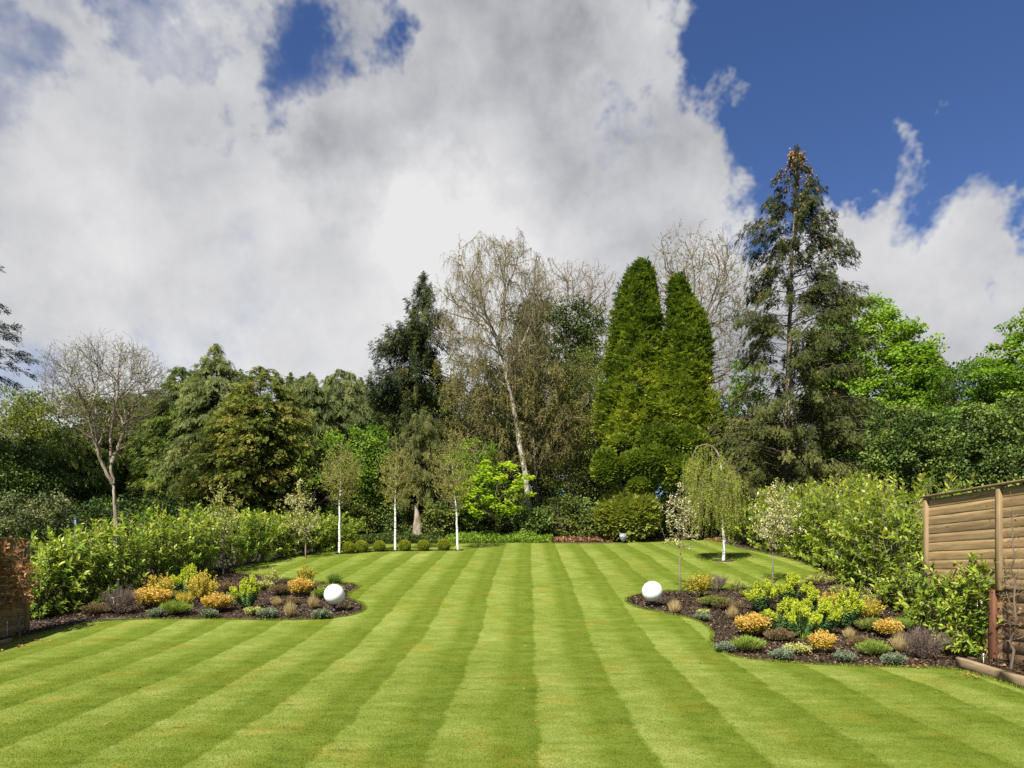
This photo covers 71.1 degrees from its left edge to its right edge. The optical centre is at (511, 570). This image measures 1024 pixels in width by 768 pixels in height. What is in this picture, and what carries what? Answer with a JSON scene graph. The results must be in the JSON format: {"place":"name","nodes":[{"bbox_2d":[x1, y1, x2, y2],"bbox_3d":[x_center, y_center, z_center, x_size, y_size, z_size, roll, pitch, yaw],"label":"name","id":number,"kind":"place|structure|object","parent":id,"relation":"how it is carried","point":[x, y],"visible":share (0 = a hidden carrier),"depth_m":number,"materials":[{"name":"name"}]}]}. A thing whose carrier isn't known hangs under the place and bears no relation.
{"place":"outdoors","nodes":[
{"label":"outdoors","id":0,"kind":"place"},
{"bbox_2d":[0,538,1019,676],"bbox_3d":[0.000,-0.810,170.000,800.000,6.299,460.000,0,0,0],"label":"ground","id":1,"kind":"structure","parent":0,"point":[744,545],"depth_m":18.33,"materials":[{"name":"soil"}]},
{"bbox_2d":[0,537,31,638],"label":"timber fence","id":2,"kind":"object","parent":1,"relation":"on","point":[11,627],"visible":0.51,"depth_m":15.72,"materials":[{"name":"brown wood"}]},
{"bbox_2d":[0,266,41,389],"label":"fir tree","id":3,"kind":"object","parent":1,"relation":"on","point":[4,327],"visible":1,"depth_m":34.91,"materials":[{"name":"green plant"}]},
{"bbox_2d":[0,384,61,536],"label":"oak tree","id":4,"kind":"object","parent":1,"relation":"on","point":[5,390],"visible":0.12,"depth_m":46.42,"materials":[{"name":"green plant"}]},
{"bbox_2d":[0,435,82,512],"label":"holly tree","id":5,"kind":"object","parent":1,"relation":"on","point":[28,482],"visible":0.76,"depth_m":34.95,"materials":[{"name":"green plant"}]},
{"bbox_2d":[0,491,86,556],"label":"rhododendron bush","id":6,"kind":"object","parent":1,"relation":"on","point":[22,516],"visible":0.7,"depth_m":28.09,"materials":[{"name":"green plant"}]},
{"bbox_2d":[4,549,82,618],"bbox_3d":[-11.384,0.312,17.397,1.672,1.722,1.305,0,0,-20],"label":"laurel bush","id":7,"kind":"object","parent":1,"relation":"on","point":[38,593],"visible":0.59,"depth_m":17.45,"materials":[{"name":"green plant"}]},
{"bbox_2d":[0,386,141,518],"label":"oak tree","id":8,"kind":"object","parent":1,"relation":"on","point":[21,412],"visible":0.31,"depth_m":41.78,"materials":[{"name":"green plant"}]},
{"bbox_2d":[37,424,122,525],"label":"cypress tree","id":9,"kind":"object","parent":1,"relation":"on","point":[83,462],"visible":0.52,"depth_m":39.15,"materials":[{"name":"green plant"}]},
{"bbox_2d":[33,329,176,549],"bbox_3d":[-18.087,-5.768,32.078,6.116,9.923,4.825,0,0,0],"label":"ash tree","id":10,"kind":"object","parent":1,"relation":"on","point":[121,392],"visible":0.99,"depth_m":31.67,"materials":[{"name":"beige plant"}]},
{"bbox_2d":[99,392,173,523],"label":"cypress tree","id":11,"kind":"object","parent":1,"relation":"on","point":[124,478],"visible":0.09,"depth_m":43.13,"materials":[{"name":"green plant"}]},
{"bbox_2d":[117,365,209,520],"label":"cypress tree","id":12,"kind":"object","parent":1,"relation":"on","point":[150,446],"visible":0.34,"depth_m":40.61,"materials":[{"name":"green plant"}]},
{"bbox_2d":[61,491,291,544],"bbox_3d":[-16.839,-2.442,36.817,12.091,2.908,11.100,0,0,0],"label":"hedge","id":13,"kind":"object","parent":1,"relation":"on","point":[97,508],"visible":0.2,"depth_m":33.89,"materials":[{"name":"green plant"}]},
{"bbox_2d":[0,566,363,639],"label":"bark mulch","id":14,"kind":"object","parent":1,"relation":"on","point":[221,575],"visible":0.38,"depth_m":18.27,"materials":[{"name":"wood"}]},
{"bbox_2d":[0,535,37,637],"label":"beech sapling","id":15,"kind":"object","parent":14,"relation":"on","point":[22,568],"visible":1,"depth_m":15.28,"materials":[{"name":"brown plant"}]},
{"bbox_2d":[97,584,143,612],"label":"bare bush","id":16,"kind":"object","parent":14,"relation":"on","point":[125,599],"visible":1,"depth_m":17.81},
{"bbox_2d":[130,584,173,607],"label":"spiraea bush","id":17,"kind":"object","parent":14,"relation":"on","point":[152,597],"visible":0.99,"depth_m":18.27,"materials":[{"name":"yellow plant"}]},
{"bbox_2d":[185,569,219,599],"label":"spiraea bush","id":18,"kind":"object","parent":14,"relation":"on","point":[204,590],"visible":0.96,"depth_m":19.29,"materials":[{"name":"yellow plant"}]},
{"bbox_2d":[200,591,232,610],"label":"spiraea bush","id":19,"kind":"object","parent":14,"relation":"on","point":[219,602],"visible":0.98,"depth_m":17.95,"materials":[{"name":"yellow plant"}]},
{"bbox_2d":[203,482,242,573],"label":"apple tree","id":20,"kind":"object","parent":14,"relation":"on","point":[222,509],"visible":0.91,"depth_m":24.13,"materials":[{"name":"green plant"}]},
{"bbox_2d":[229,574,260,607],"bbox_3d":[-6.876,0.509,18.446,0.748,0.890,0.772,0,0,3],"label":"euphorbia","id":21,"kind":"object","parent":14,"relation":"on","point":[249,594],"visible":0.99,"depth_m":18.33,"materials":[{"name":"green plant"}]},
{"bbox_2d":[20,502,367,615],"bbox_3d":[-9.989,-0.827,26.096,3.083,4.029,18.268,0,0,12],"label":"laurel hedge","id":22,"kind":"object","parent":1,"relation":"on","point":[86,557],"visible":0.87,"depth_m":21.41,"materials":[{"name":"green plant"}]},
{"bbox_2d":[150,343,274,517],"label":"cypress tree","id":23,"kind":"object","parent":1,"relation":"on","point":[206,388],"visible":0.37,"depth_m":39.49,"materials":[{"name":"green plant"}]},
{"bbox_2d":[164,366,319,520],"bbox_3d":[-13.448,-6.015,36.882,7.553,9.144,7.191,0,0,0],"label":"cypress tree","id":24,"kind":"object","parent":1,"relation":"on","point":[227,452],"visible":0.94,"depth_m":35.40,"materials":[{"name":"green plant"}]},
{"bbox_2d":[273,476,324,557],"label":"apple tree","id":25,"kind":"object","parent":1,"relation":"on","point":[302,515],"visible":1,"depth_m":28.53,"materials":[{"name":"green plant"}]},
{"bbox_2d":[286,372,340,512],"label":"cypress tree","id":26,"kind":"object","parent":1,"relation":"on","point":[310,392],"visible":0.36,"depth_m":41.17,"materials":[{"name":"green plant"}]},
{"bbox_2d":[286,423,342,514],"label":"hawthorn tree","id":27,"kind":"object","parent":1,"relation":"on","point":[310,453],"visible":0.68,"depth_m":36.52,"materials":[{"name":"green plant"}]},
{"bbox_2d":[316,439,366,553],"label":"young birch","id":28,"kind":"object","parent":1,"relation":"on","point":[340,474],"visible":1,"depth_m":30.29,"materials":[{"name":"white plant"}]},
{"bbox_2d":[304,369,391,517],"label":"cypress tree","id":29,"kind":"object","parent":1,"relation":"on","point":[360,414],"visible":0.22,"depth_m":44.75,"materials":[{"name":"green plant"}]},
{"bbox_2d":[254,530,448,543],"bbox_3d":[-8.116,-1.794,37.551,10.046,1.054,4.172,0,0,0],"label":"ground cover","id":30,"kind":"object","parent":1,"relation":"on","point":[387,537],"visible":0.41,"depth_m":36.08,"materials":[{"name":"plant"}]},
{"bbox_2d":[312,422,396,533],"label":"maple tree","id":31,"kind":"object","parent":1,"relation":"on","point":[372,442],"visible":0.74,"depth_m":39.03,"materials":[{"name":"green plant"}]},
{"bbox_2d":[338,501,382,534],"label":"laurel bush","id":32,"kind":"object","parent":1,"relation":"on","point":[355,509],"visible":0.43,"depth_m":38.74,"materials":[{"name":"green plant"}]},
{"bbox_2d":[368,493,413,534],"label":"laurel bush","id":33,"kind":"object","parent":1,"relation":"on","point":[383,512],"visible":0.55,"depth_m":39.50,"materials":[{"name":"green plant"}]},
{"bbox_2d":[372,428,421,549],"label":"young birch","id":34,"kind":"object","parent":1,"relation":"on","point":[396,468],"visible":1,"depth_m":31.86,"materials":[{"name":"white plant"}]},
{"bbox_2d":[364,271,471,522],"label":"spruce tree","id":35,"kind":"object","parent":1,"relation":"on","point":[413,395],"visible":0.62,"depth_m":42.91,"materials":[{"name":"green plant"}]},
{"bbox_2d":[383,407,454,529],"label":"spruce tree","id":36,"kind":"object","parent":1,"relation":"on","point":[417,443],"visible":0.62,"depth_m":39.39,"materials":[{"name":"green plant"}]},
{"bbox_2d":[420,494,468,535],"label":"laurel bush","id":37,"kind":"object","parent":1,"relation":"on","point":[442,514],"visible":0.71,"depth_m":37.97,"materials":[{"name":"green plant"}]},
{"bbox_2d":[429,429,479,549],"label":"young birch","id":38,"kind":"object","parent":1,"relation":"on","point":[454,490],"visible":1,"depth_m":32.15,"materials":[{"name":"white plant"}]},
{"bbox_2d":[449,502,494,533],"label":"laurel bush","id":39,"kind":"object","parent":1,"relation":"on","point":[476,526],"visible":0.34,"depth_m":38.75,"materials":[{"name":"green plant"}]},
{"bbox_2d":[417,349,532,524],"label":"willow tree","id":40,"kind":"object","parent":1,"relation":"on","point":[469,407],"visible":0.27,"depth_m":42.38,"materials":[{"name":"green plant"}]},
{"bbox_2d":[443,437,506,520],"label":"maple sapling","id":41,"kind":"object","parent":1,"relation":"on","point":[480,456],"visible":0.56,"depth_m":38.58,"materials":[{"name":"green plant"}]},
{"bbox_2d":[409,422,561,533],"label":"holly tree","id":42,"kind":"object","parent":1,"relation":"on","point":[545,490],"visible":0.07,"depth_m":44.72,"materials":[{"name":"green plant"}]},
{"bbox_2d":[424,226,563,512],"bbox_3d":[-0.946,-10.298,39.923,7.717,17.118,6.027,0,0,0],"label":"birch tree","id":43,"kind":"object","parent":1,"relation":"on","point":[508,371],"visible":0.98,"depth_m":39.47,"materials":[{"name":"grey plant"}]},
{"bbox_2d":[455,459,536,531],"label":"chestnut sapling","id":44,"kind":"object","parent":1,"relation":"on","point":[516,488],"visible":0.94,"depth_m":37.56,"materials":[{"name":"green plant"}]},
{"bbox_2d":[445,529,552,542],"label":"ground cover","id":45,"kind":"object","parent":1,"relation":"on","point":[493,537],"visible":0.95,"depth_m":36.38,"materials":[{"name":"plant"}]},
{"bbox_2d":[434,342,596,506],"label":"birch tree","id":46,"kind":"object","parent":1,"relation":"on","point":[554,371],"visible":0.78,"depth_m":40.51,"materials":[{"name":"green plant"}]},
{"bbox_2d":[503,301,546,493],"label":"ivy clad tree","id":47,"kind":"object","parent":1,"relation":"on","point":[519,318],"visible":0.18,"depth_m":45.66,"materials":[{"name":"green plant"}]},
{"bbox_2d":[510,505,555,537],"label":"laurel bush","id":48,"kind":"object","parent":1,"relation":"on","point":[540,523],"visible":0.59,"depth_m":38.05,"materials":[{"name":"green plant"}]},
{"bbox_2d":[456,380,636,534],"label":"woodland","id":49,"kind":"object","parent":1,"relation":"on","point":[559,489],"visible":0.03,"depth_m":62.72,"materials":[{"name":"plant"}]},
{"bbox_2d":[495,294,609,505],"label":"ivy clad tree","id":50,"kind":"object","parent":1,"relation":"on","point":[574,330],"visible":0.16,"depth_m":46.82,"materials":[{"name":"green plant"}]},
{"bbox_2d":[510,338,605,516],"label":"willow tree","id":51,"kind":"object","parent":1,"relation":"on","point":[578,475],"visible":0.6,"depth_m":41.88,"materials":[{"name":"green plant"}]},
{"bbox_2d":[533,492,583,537],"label":"laurel bush","id":52,"kind":"object","parent":1,"relation":"on","point":[569,523],"visible":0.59,"depth_m":38.87,"materials":[{"name":"green plant"}]},
{"bbox_2d":[512,258,620,491],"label":"ash tree","id":53,"kind":"object","parent":1,"relation":"on","point":[567,289],"visible":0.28,"depth_m":51.09,"materials":[{"name":"grey plant"}]},
{"bbox_2d":[574,505,617,537],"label":"laurel bush","id":54,"kind":"object","parent":1,"relation":"on","point":[587,519],"visible":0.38,"depth_m":38.10,"materials":[{"name":"green plant"}]},
{"bbox_2d":[568,325,624,507],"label":"holly tree","id":55,"kind":"object","parent":1,"relation":"on","point":[590,481],"visible":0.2,"depth_m":45.98,"materials":[{"name":"green plant"}]},
{"bbox_2d":[593,485,663,541],"bbox_3d":[6.050,-2.934,37.284,3.805,3.050,3.786,0,0,0],"label":"juniper bush","id":56,"kind":"object","parent":1,"relation":"on","point":[615,508],"visible":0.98,"depth_m":36.18,"materials":[{"name":"green plant"}]},
{"bbox_2d":[545,535,727,541],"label":"bark mulch","id":57,"kind":"object","parent":1,"relation":"on","point":[556,538],"visible":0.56,"depth_m":37.11,"materials":[{"name":"wood"}]},
{"bbox_2d":[590,256,673,531],"bbox_3d":[6.639,-9.438,39.040,4.869,15.309,4.636,0,0,0],"label":"column cypress","id":58,"kind":"object","parent":57,"relation":"on","point":[632,338],"depth_m":37.91,"materials":[{"name":"green plant"}]},
{"bbox_2d":[644,268,729,537],"bbox_3d":[8.979,-8.843,38.089,4.599,14.326,4.507,0,0,0],"label":"column cypress","id":59,"kind":"object","parent":57,"relation":"on","point":[685,361],"depth_m":36.95,"materials":[{"name":"green plant"}]},
{"bbox_2d":[633,419,681,452],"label":"clipped cypress","id":60,"kind":"object","parent":59,"relation":"attached to","point":[652,431],"visible":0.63,"depth_m":36.15,"materials":[{"name":"plant"}]},
{"bbox_2d":[661,423,710,457],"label":"clipped cypress","id":61,"kind":"object","parent":59,"relation":"attached to","point":[698,433],"visible":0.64,"depth_m":35.70,"materials":[{"name":"plant"}]},
{"bbox_2d":[626,474,659,493],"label":"clipped cypress","id":62,"kind":"object","parent":1,"relation":"on","point":[642,483],"visible":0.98,"depth_m":36.11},
{"bbox_2d":[657,449,702,493],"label":"clipped cypress","id":63,"kind":"object","parent":1,"relation":"on","point":[671,480],"visible":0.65,"depth_m":35.56,"materials":[{"name":"plant"}]},
{"bbox_2d":[658,482,701,591],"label":"apple tree","id":64,"kind":"object","parent":1,"relation":"on","point":[679,519],"visible":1,"depth_m":20.80,"materials":[{"name":"green plant"}]},
{"bbox_2d":[599,394,800,537],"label":"woodland","id":65,"kind":"object","parent":1,"relation":"on","point":[663,498],"visible":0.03,"depth_m":62.66,"materials":[{"name":"plant"}]},
{"bbox_2d":[651,219,749,530],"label":"ash tree","id":66,"kind":"object","parent":1,"relation":"on","point":[722,293],"visible":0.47,"depth_m":53.10,"materials":[{"name":"grey plant"}]},
{"bbox_2d":[693,508,743,538],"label":"laurel bush","id":67,"kind":"object","parent":1,"relation":"on","point":[710,532],"visible":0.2,"depth_m":39.44,"materials":[{"name":"green plant"}]},
{"bbox_2d":[728,634,766,650],"bbox_3d":[4.605,1.379,14.048,0.770,0.356,0.640,0,0,-3],"label":"hebe mound","id":68,"kind":"object","parent":1,"relation":"on","point":[748,643],"visible":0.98,"depth_m":13.93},
{"bbox_2d":[719,357,783,455],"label":"sycamore tree","id":69,"kind":"object","parent":1,"relation":"on","point":[736,391],"visible":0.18,"depth_m":49.81,"materials":[{"name":"green plant"}]},
{"bbox_2d":[733,611,771,634],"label":"spiraea bush","id":70,"kind":"object","parent":1,"relation":"on","point":[752,624],"visible":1,"depth_m":15.41,"materials":[{"name":"yellow plant"}]},
{"bbox_2d":[743,578,777,610],"bbox_3d":[6.249,0.597,18.112,0.905,0.852,0.726,0,0,-30],"label":"euphorbia","id":71,"kind":"object","parent":1,"relation":"on","point":[758,597],"visible":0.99,"depth_m":17.95,"materials":[{"name":"green plant"}]},
{"bbox_2d":[748,477,803,583],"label":"apple tree","id":72,"kind":"object","parent":1,"relation":"on","point":[786,514],"visible":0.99,"depth_m":21.90,"materials":[{"name":"green plant"}]},
{"bbox_2d":[764,596,793,631],"bbox_3d":[5.940,0.951,15.867,0.694,0.806,0.713,0,0,10],"label":"euphorbia","id":73,"kind":"object","parent":1,"relation":"on","point":[784,609],"visible":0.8,"depth_m":15.77,"materials":[{"name":"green plant"}]},
{"bbox_2d":[770,571,813,603],"bbox_3d":[7.279,0.442,18.817,0.950,0.879,0.961,0,0,-33],"label":"euphorbia","id":74,"kind":"object","parent":1,"relation":"on","point":[793,582],"visible":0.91,"depth_m":18.70,"materials":[{"name":"green plant"}]},
{"bbox_2d":[698,144,890,536],"bbox_3d":[13.923,-11.361,36.090,8.869,20.101,9.521,0,0,-31],"label":"spruce tree","id":75,"kind":"object","parent":1,"relation":"on","point":[802,362],"visible":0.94,"depth_m":34.77,"materials":[{"name":"green plant"}]},
{"bbox_2d":[788,600,822,637],"bbox_3d":[6.257,1.026,15.265,0.720,0.814,0.679,0,0,35],"label":"euphorbia","id":76,"kind":"object","parent":1,"relation":"on","point":[796,622],"visible":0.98,"depth_m":15.27,"materials":[{"name":"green plant"}]},
{"bbox_2d":[712,399,920,532],"bbox_3d":[17.701,-5.968,42.896,11.448,8.283,10.031,0,0,0],"label":"holly tree","id":77,"kind":"object","parent":1,"relation":"on","point":[854,452],"visible":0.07,"depth_m":39.95,"materials":[{"name":"green plant"}]},
{"bbox_2d":[801,598,842,631],"bbox_3d":[6.750,0.972,15.734,0.719,0.791,0.818,0,0,-13],"label":"euphorbia","id":78,"kind":"object","parent":1,"relation":"on","point":[824,611],"visible":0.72,"depth_m":15.59,"materials":[{"name":"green plant"}]},
{"bbox_2d":[807,628,837,652],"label":"spiraea bush","id":79,"kind":"object","parent":1,"relation":"on","point":[821,641],"visible":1,"depth_m":13.73,"materials":[{"name":"yellow plant"}]},
{"bbox_2d":[827,587,864,627],"bbox_3d":[7.538,0.828,16.349,0.926,0.941,0.876,0,0,-40],"label":"euphorbia","id":80,"kind":"object","parent":1,"relation":"on","point":[847,618],"visible":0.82,"depth_m":16.17,"materials":[{"name":"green plant"}]},
{"bbox_2d":[724,468,981,623],"bbox_3d":[11.441,-1.320,26.369,3.772,5.401,20.871,0,0,6],"label":"laurel hedge","id":81,"kind":"object","parent":1,"relation":"on","point":[866,558],"visible":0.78,"depth_m":21.30,"materials":[{"name":"green plant"}]},
{"bbox_2d":[796,292,949,534],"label":"sycamore tree","id":82,"kind":"object","parent":1,"relation":"on","point":[903,354],"visible":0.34,"depth_m":43.38,"materials":[{"name":"green plant"}]},
{"bbox_2d":[854,638,892,654],"bbox_3d":[6.849,1.417,13.593,0.642,0.357,0.794,0,0,2],"label":"hebe mound","id":83,"kind":"object","parent":1,"relation":"on","point":[873,647],"visible":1,"depth_m":13.49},
{"bbox_2d":[872,617,904,636],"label":"spiraea bush","id":84,"kind":"object","parent":1,"relation":"on","point":[886,627],"visible":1,"depth_m":15.31,"materials":[{"name":"yellow plant"}]},
{"bbox_2d":[892,622,956,657],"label":"bare bush","id":85,"kind":"object","parent":1,"relation":"on","point":[917,636],"visible":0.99,"depth_m":13.27,"materials":[{"name":"plant"}]},
{"bbox_2d":[890,522,959,630],"bbox_3d":[9.600,0.071,15.887,1.831,2.720,2.284,0,0,0],"label":"laurel bush","id":86,"kind":"object","parent":1,"relation":"on","point":[917,618],"visible":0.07,"depth_m":16.39,"materials":[{"name":"green plant"}]},
{"bbox_2d":[847,401,1017,547],"bbox_3d":[17.815,-3.952,31.037,6.394,6.591,5.707,0,0,0],"label":"holly tree","id":87,"kind":"object","parent":1,"relation":"on","point":[901,452],"visible":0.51,"depth_m":29.60,"materials":[{"name":"green plant"}]},
{"bbox_2d":[901,353,1023,483],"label":"holly tree","id":88,"kind":"object","parent":1,"relation":"on","point":[945,410],"visible":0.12,"depth_m":40.49,"materials":[{"name":"green plant"}]},
{"bbox_2d":[909,551,1017,657],"bbox_3d":[8.877,0.628,13.886,2.236,2.160,3.054,0,0,0],"label":"laurel bush","id":89,"kind":"object","parent":1,"relation":"on","point":[974,649],"visible":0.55,"depth_m":13.40,"materials":[{"name":"green plant"}]},
{"bbox_2d":[923,394,1023,529],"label":"holly tree","id":90,"kind":"object","parent":1,"relation":"on","point":[992,467],"visible":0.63,"depth_m":27.04,"materials":[{"name":"green plant"}]},
{"bbox_2d":[929,587,1023,664],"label":"retaining wall","id":91,"kind":"structure","parent":1,"relation":"on","point":[997,644],"depth_m":12.70,"materials":[{"name":"brown wood"}]},
{"bbox_2d":[920,479,1023,590],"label":"timber fence","id":92,"kind":"object","parent":91,"relation":"on","point":[967,538],"visible":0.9,"depth_m":13.21,"materials":[{"name":"brown wood"}]},
{"bbox_2d":[955,657,1004,680],"bbox_3d":[7.810,1.659,11.950,0.120,0.299,1.202,0,0,1],"label":"sleeper","id":93,"kind":"object","parent":1,"relation":"on","point":[975,667],"visible":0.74,"depth_m":11.93,"materials":[{"name":"brown wood"}]},
{"bbox_2d":[963,308,1023,439],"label":"sycamore tree","id":94,"kind":"object","parent":1,"relation":"on","point":[1014,340],"visible":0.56,"depth_m":37.46,"materials":[{"name":"green plant"}]},
{"bbox_2d":[966,657,1020,672],"bbox_3d":[8.235,1.849,7.450,0.770,0.615,10.900,0,0,0],"label":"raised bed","id":95,"kind":"object","parent":1,"relation":"on","point":[990,662],"visible":0.1,"depth_m":12.37,"materials":[{"name":"wood"}]},
{"bbox_2d":[967,657,1023,675],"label":"bark mulch","id":96,"kind":"object","parent":95,"relation":"on","point":[1001,663],"visible":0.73,"depth_m":12.05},
{"bbox_2d":[998,492,1023,670],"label":"pleached sapling","id":97,"kind":"object","parent":96,"relation":"on","point":[1015,613],"visible":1,"depth_m":11.69,"materials":[{"name":"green plant"}]},
{"bbox_2d":[0,540,1023,767],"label":"garden lawn","id":98,"kind":"structure","parent":0,"point":[569,598],"depth_m":11.24,"materials":[{"name":"green plant"}]},
{"bbox_2d":[12,539,1023,689],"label":"grass fringe","id":99,"kind":"object","parent":98,"relation":"on","point":[711,642],"depth_m":17.17,"materials":[{"name":"plant"}]},
{"bbox_2d":[712,559,733,561],"bbox_3d":[8.180,-0.399,27.730,0.870,0.132,0.840,0,0,0],"label":"tree pit","id":100,"kind":"object","parent":98,"relation":"on","point":[725,560],"visible":0.97,"depth_m":27.66,"materials":[{"name":"soil"}]},
{"bbox_2d":[679,443,748,559],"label":"weeping birch","id":101,"kind":"object","parent":100,"relation":"on","point":[694,475],"visible":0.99,"depth_m":27.47,"materials":[{"name":"green plant"}]},
{"bbox_2d":[0,0,1023,532],"label":"sky","id":102,"kind":"structure","parent":0,"point":[268,182],"materials":[{"name":"white"}]},
{"bbox_2d":[589,445,620,488],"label":"clipped cypress","id":103,"kind":"object","parent":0,"point":[607,458],"visible":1,"depth_m":36.03,"materials":[{"name":"plant"}]},
{"bbox_2d":[618,447,646,479],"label":"clipped cypress","id":104,"kind":"object","parent":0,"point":[629,462],"visible":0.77,"depth_m":36.35,"materials":[{"name":"plant"}]},
{"bbox_2d":[604,432,631,454],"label":"clipped cypress","id":105,"kind":"object","parent":104,"relation":"on","point":[619,442],"visible":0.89,"depth_m":36.76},
{"bbox_2d":[638,437,678,480],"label":"clipped cypress","id":106,"kind":"object","parent":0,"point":[658,455],"visible":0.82,"depth_m":35.76,"materials":[{"name":"plant"}]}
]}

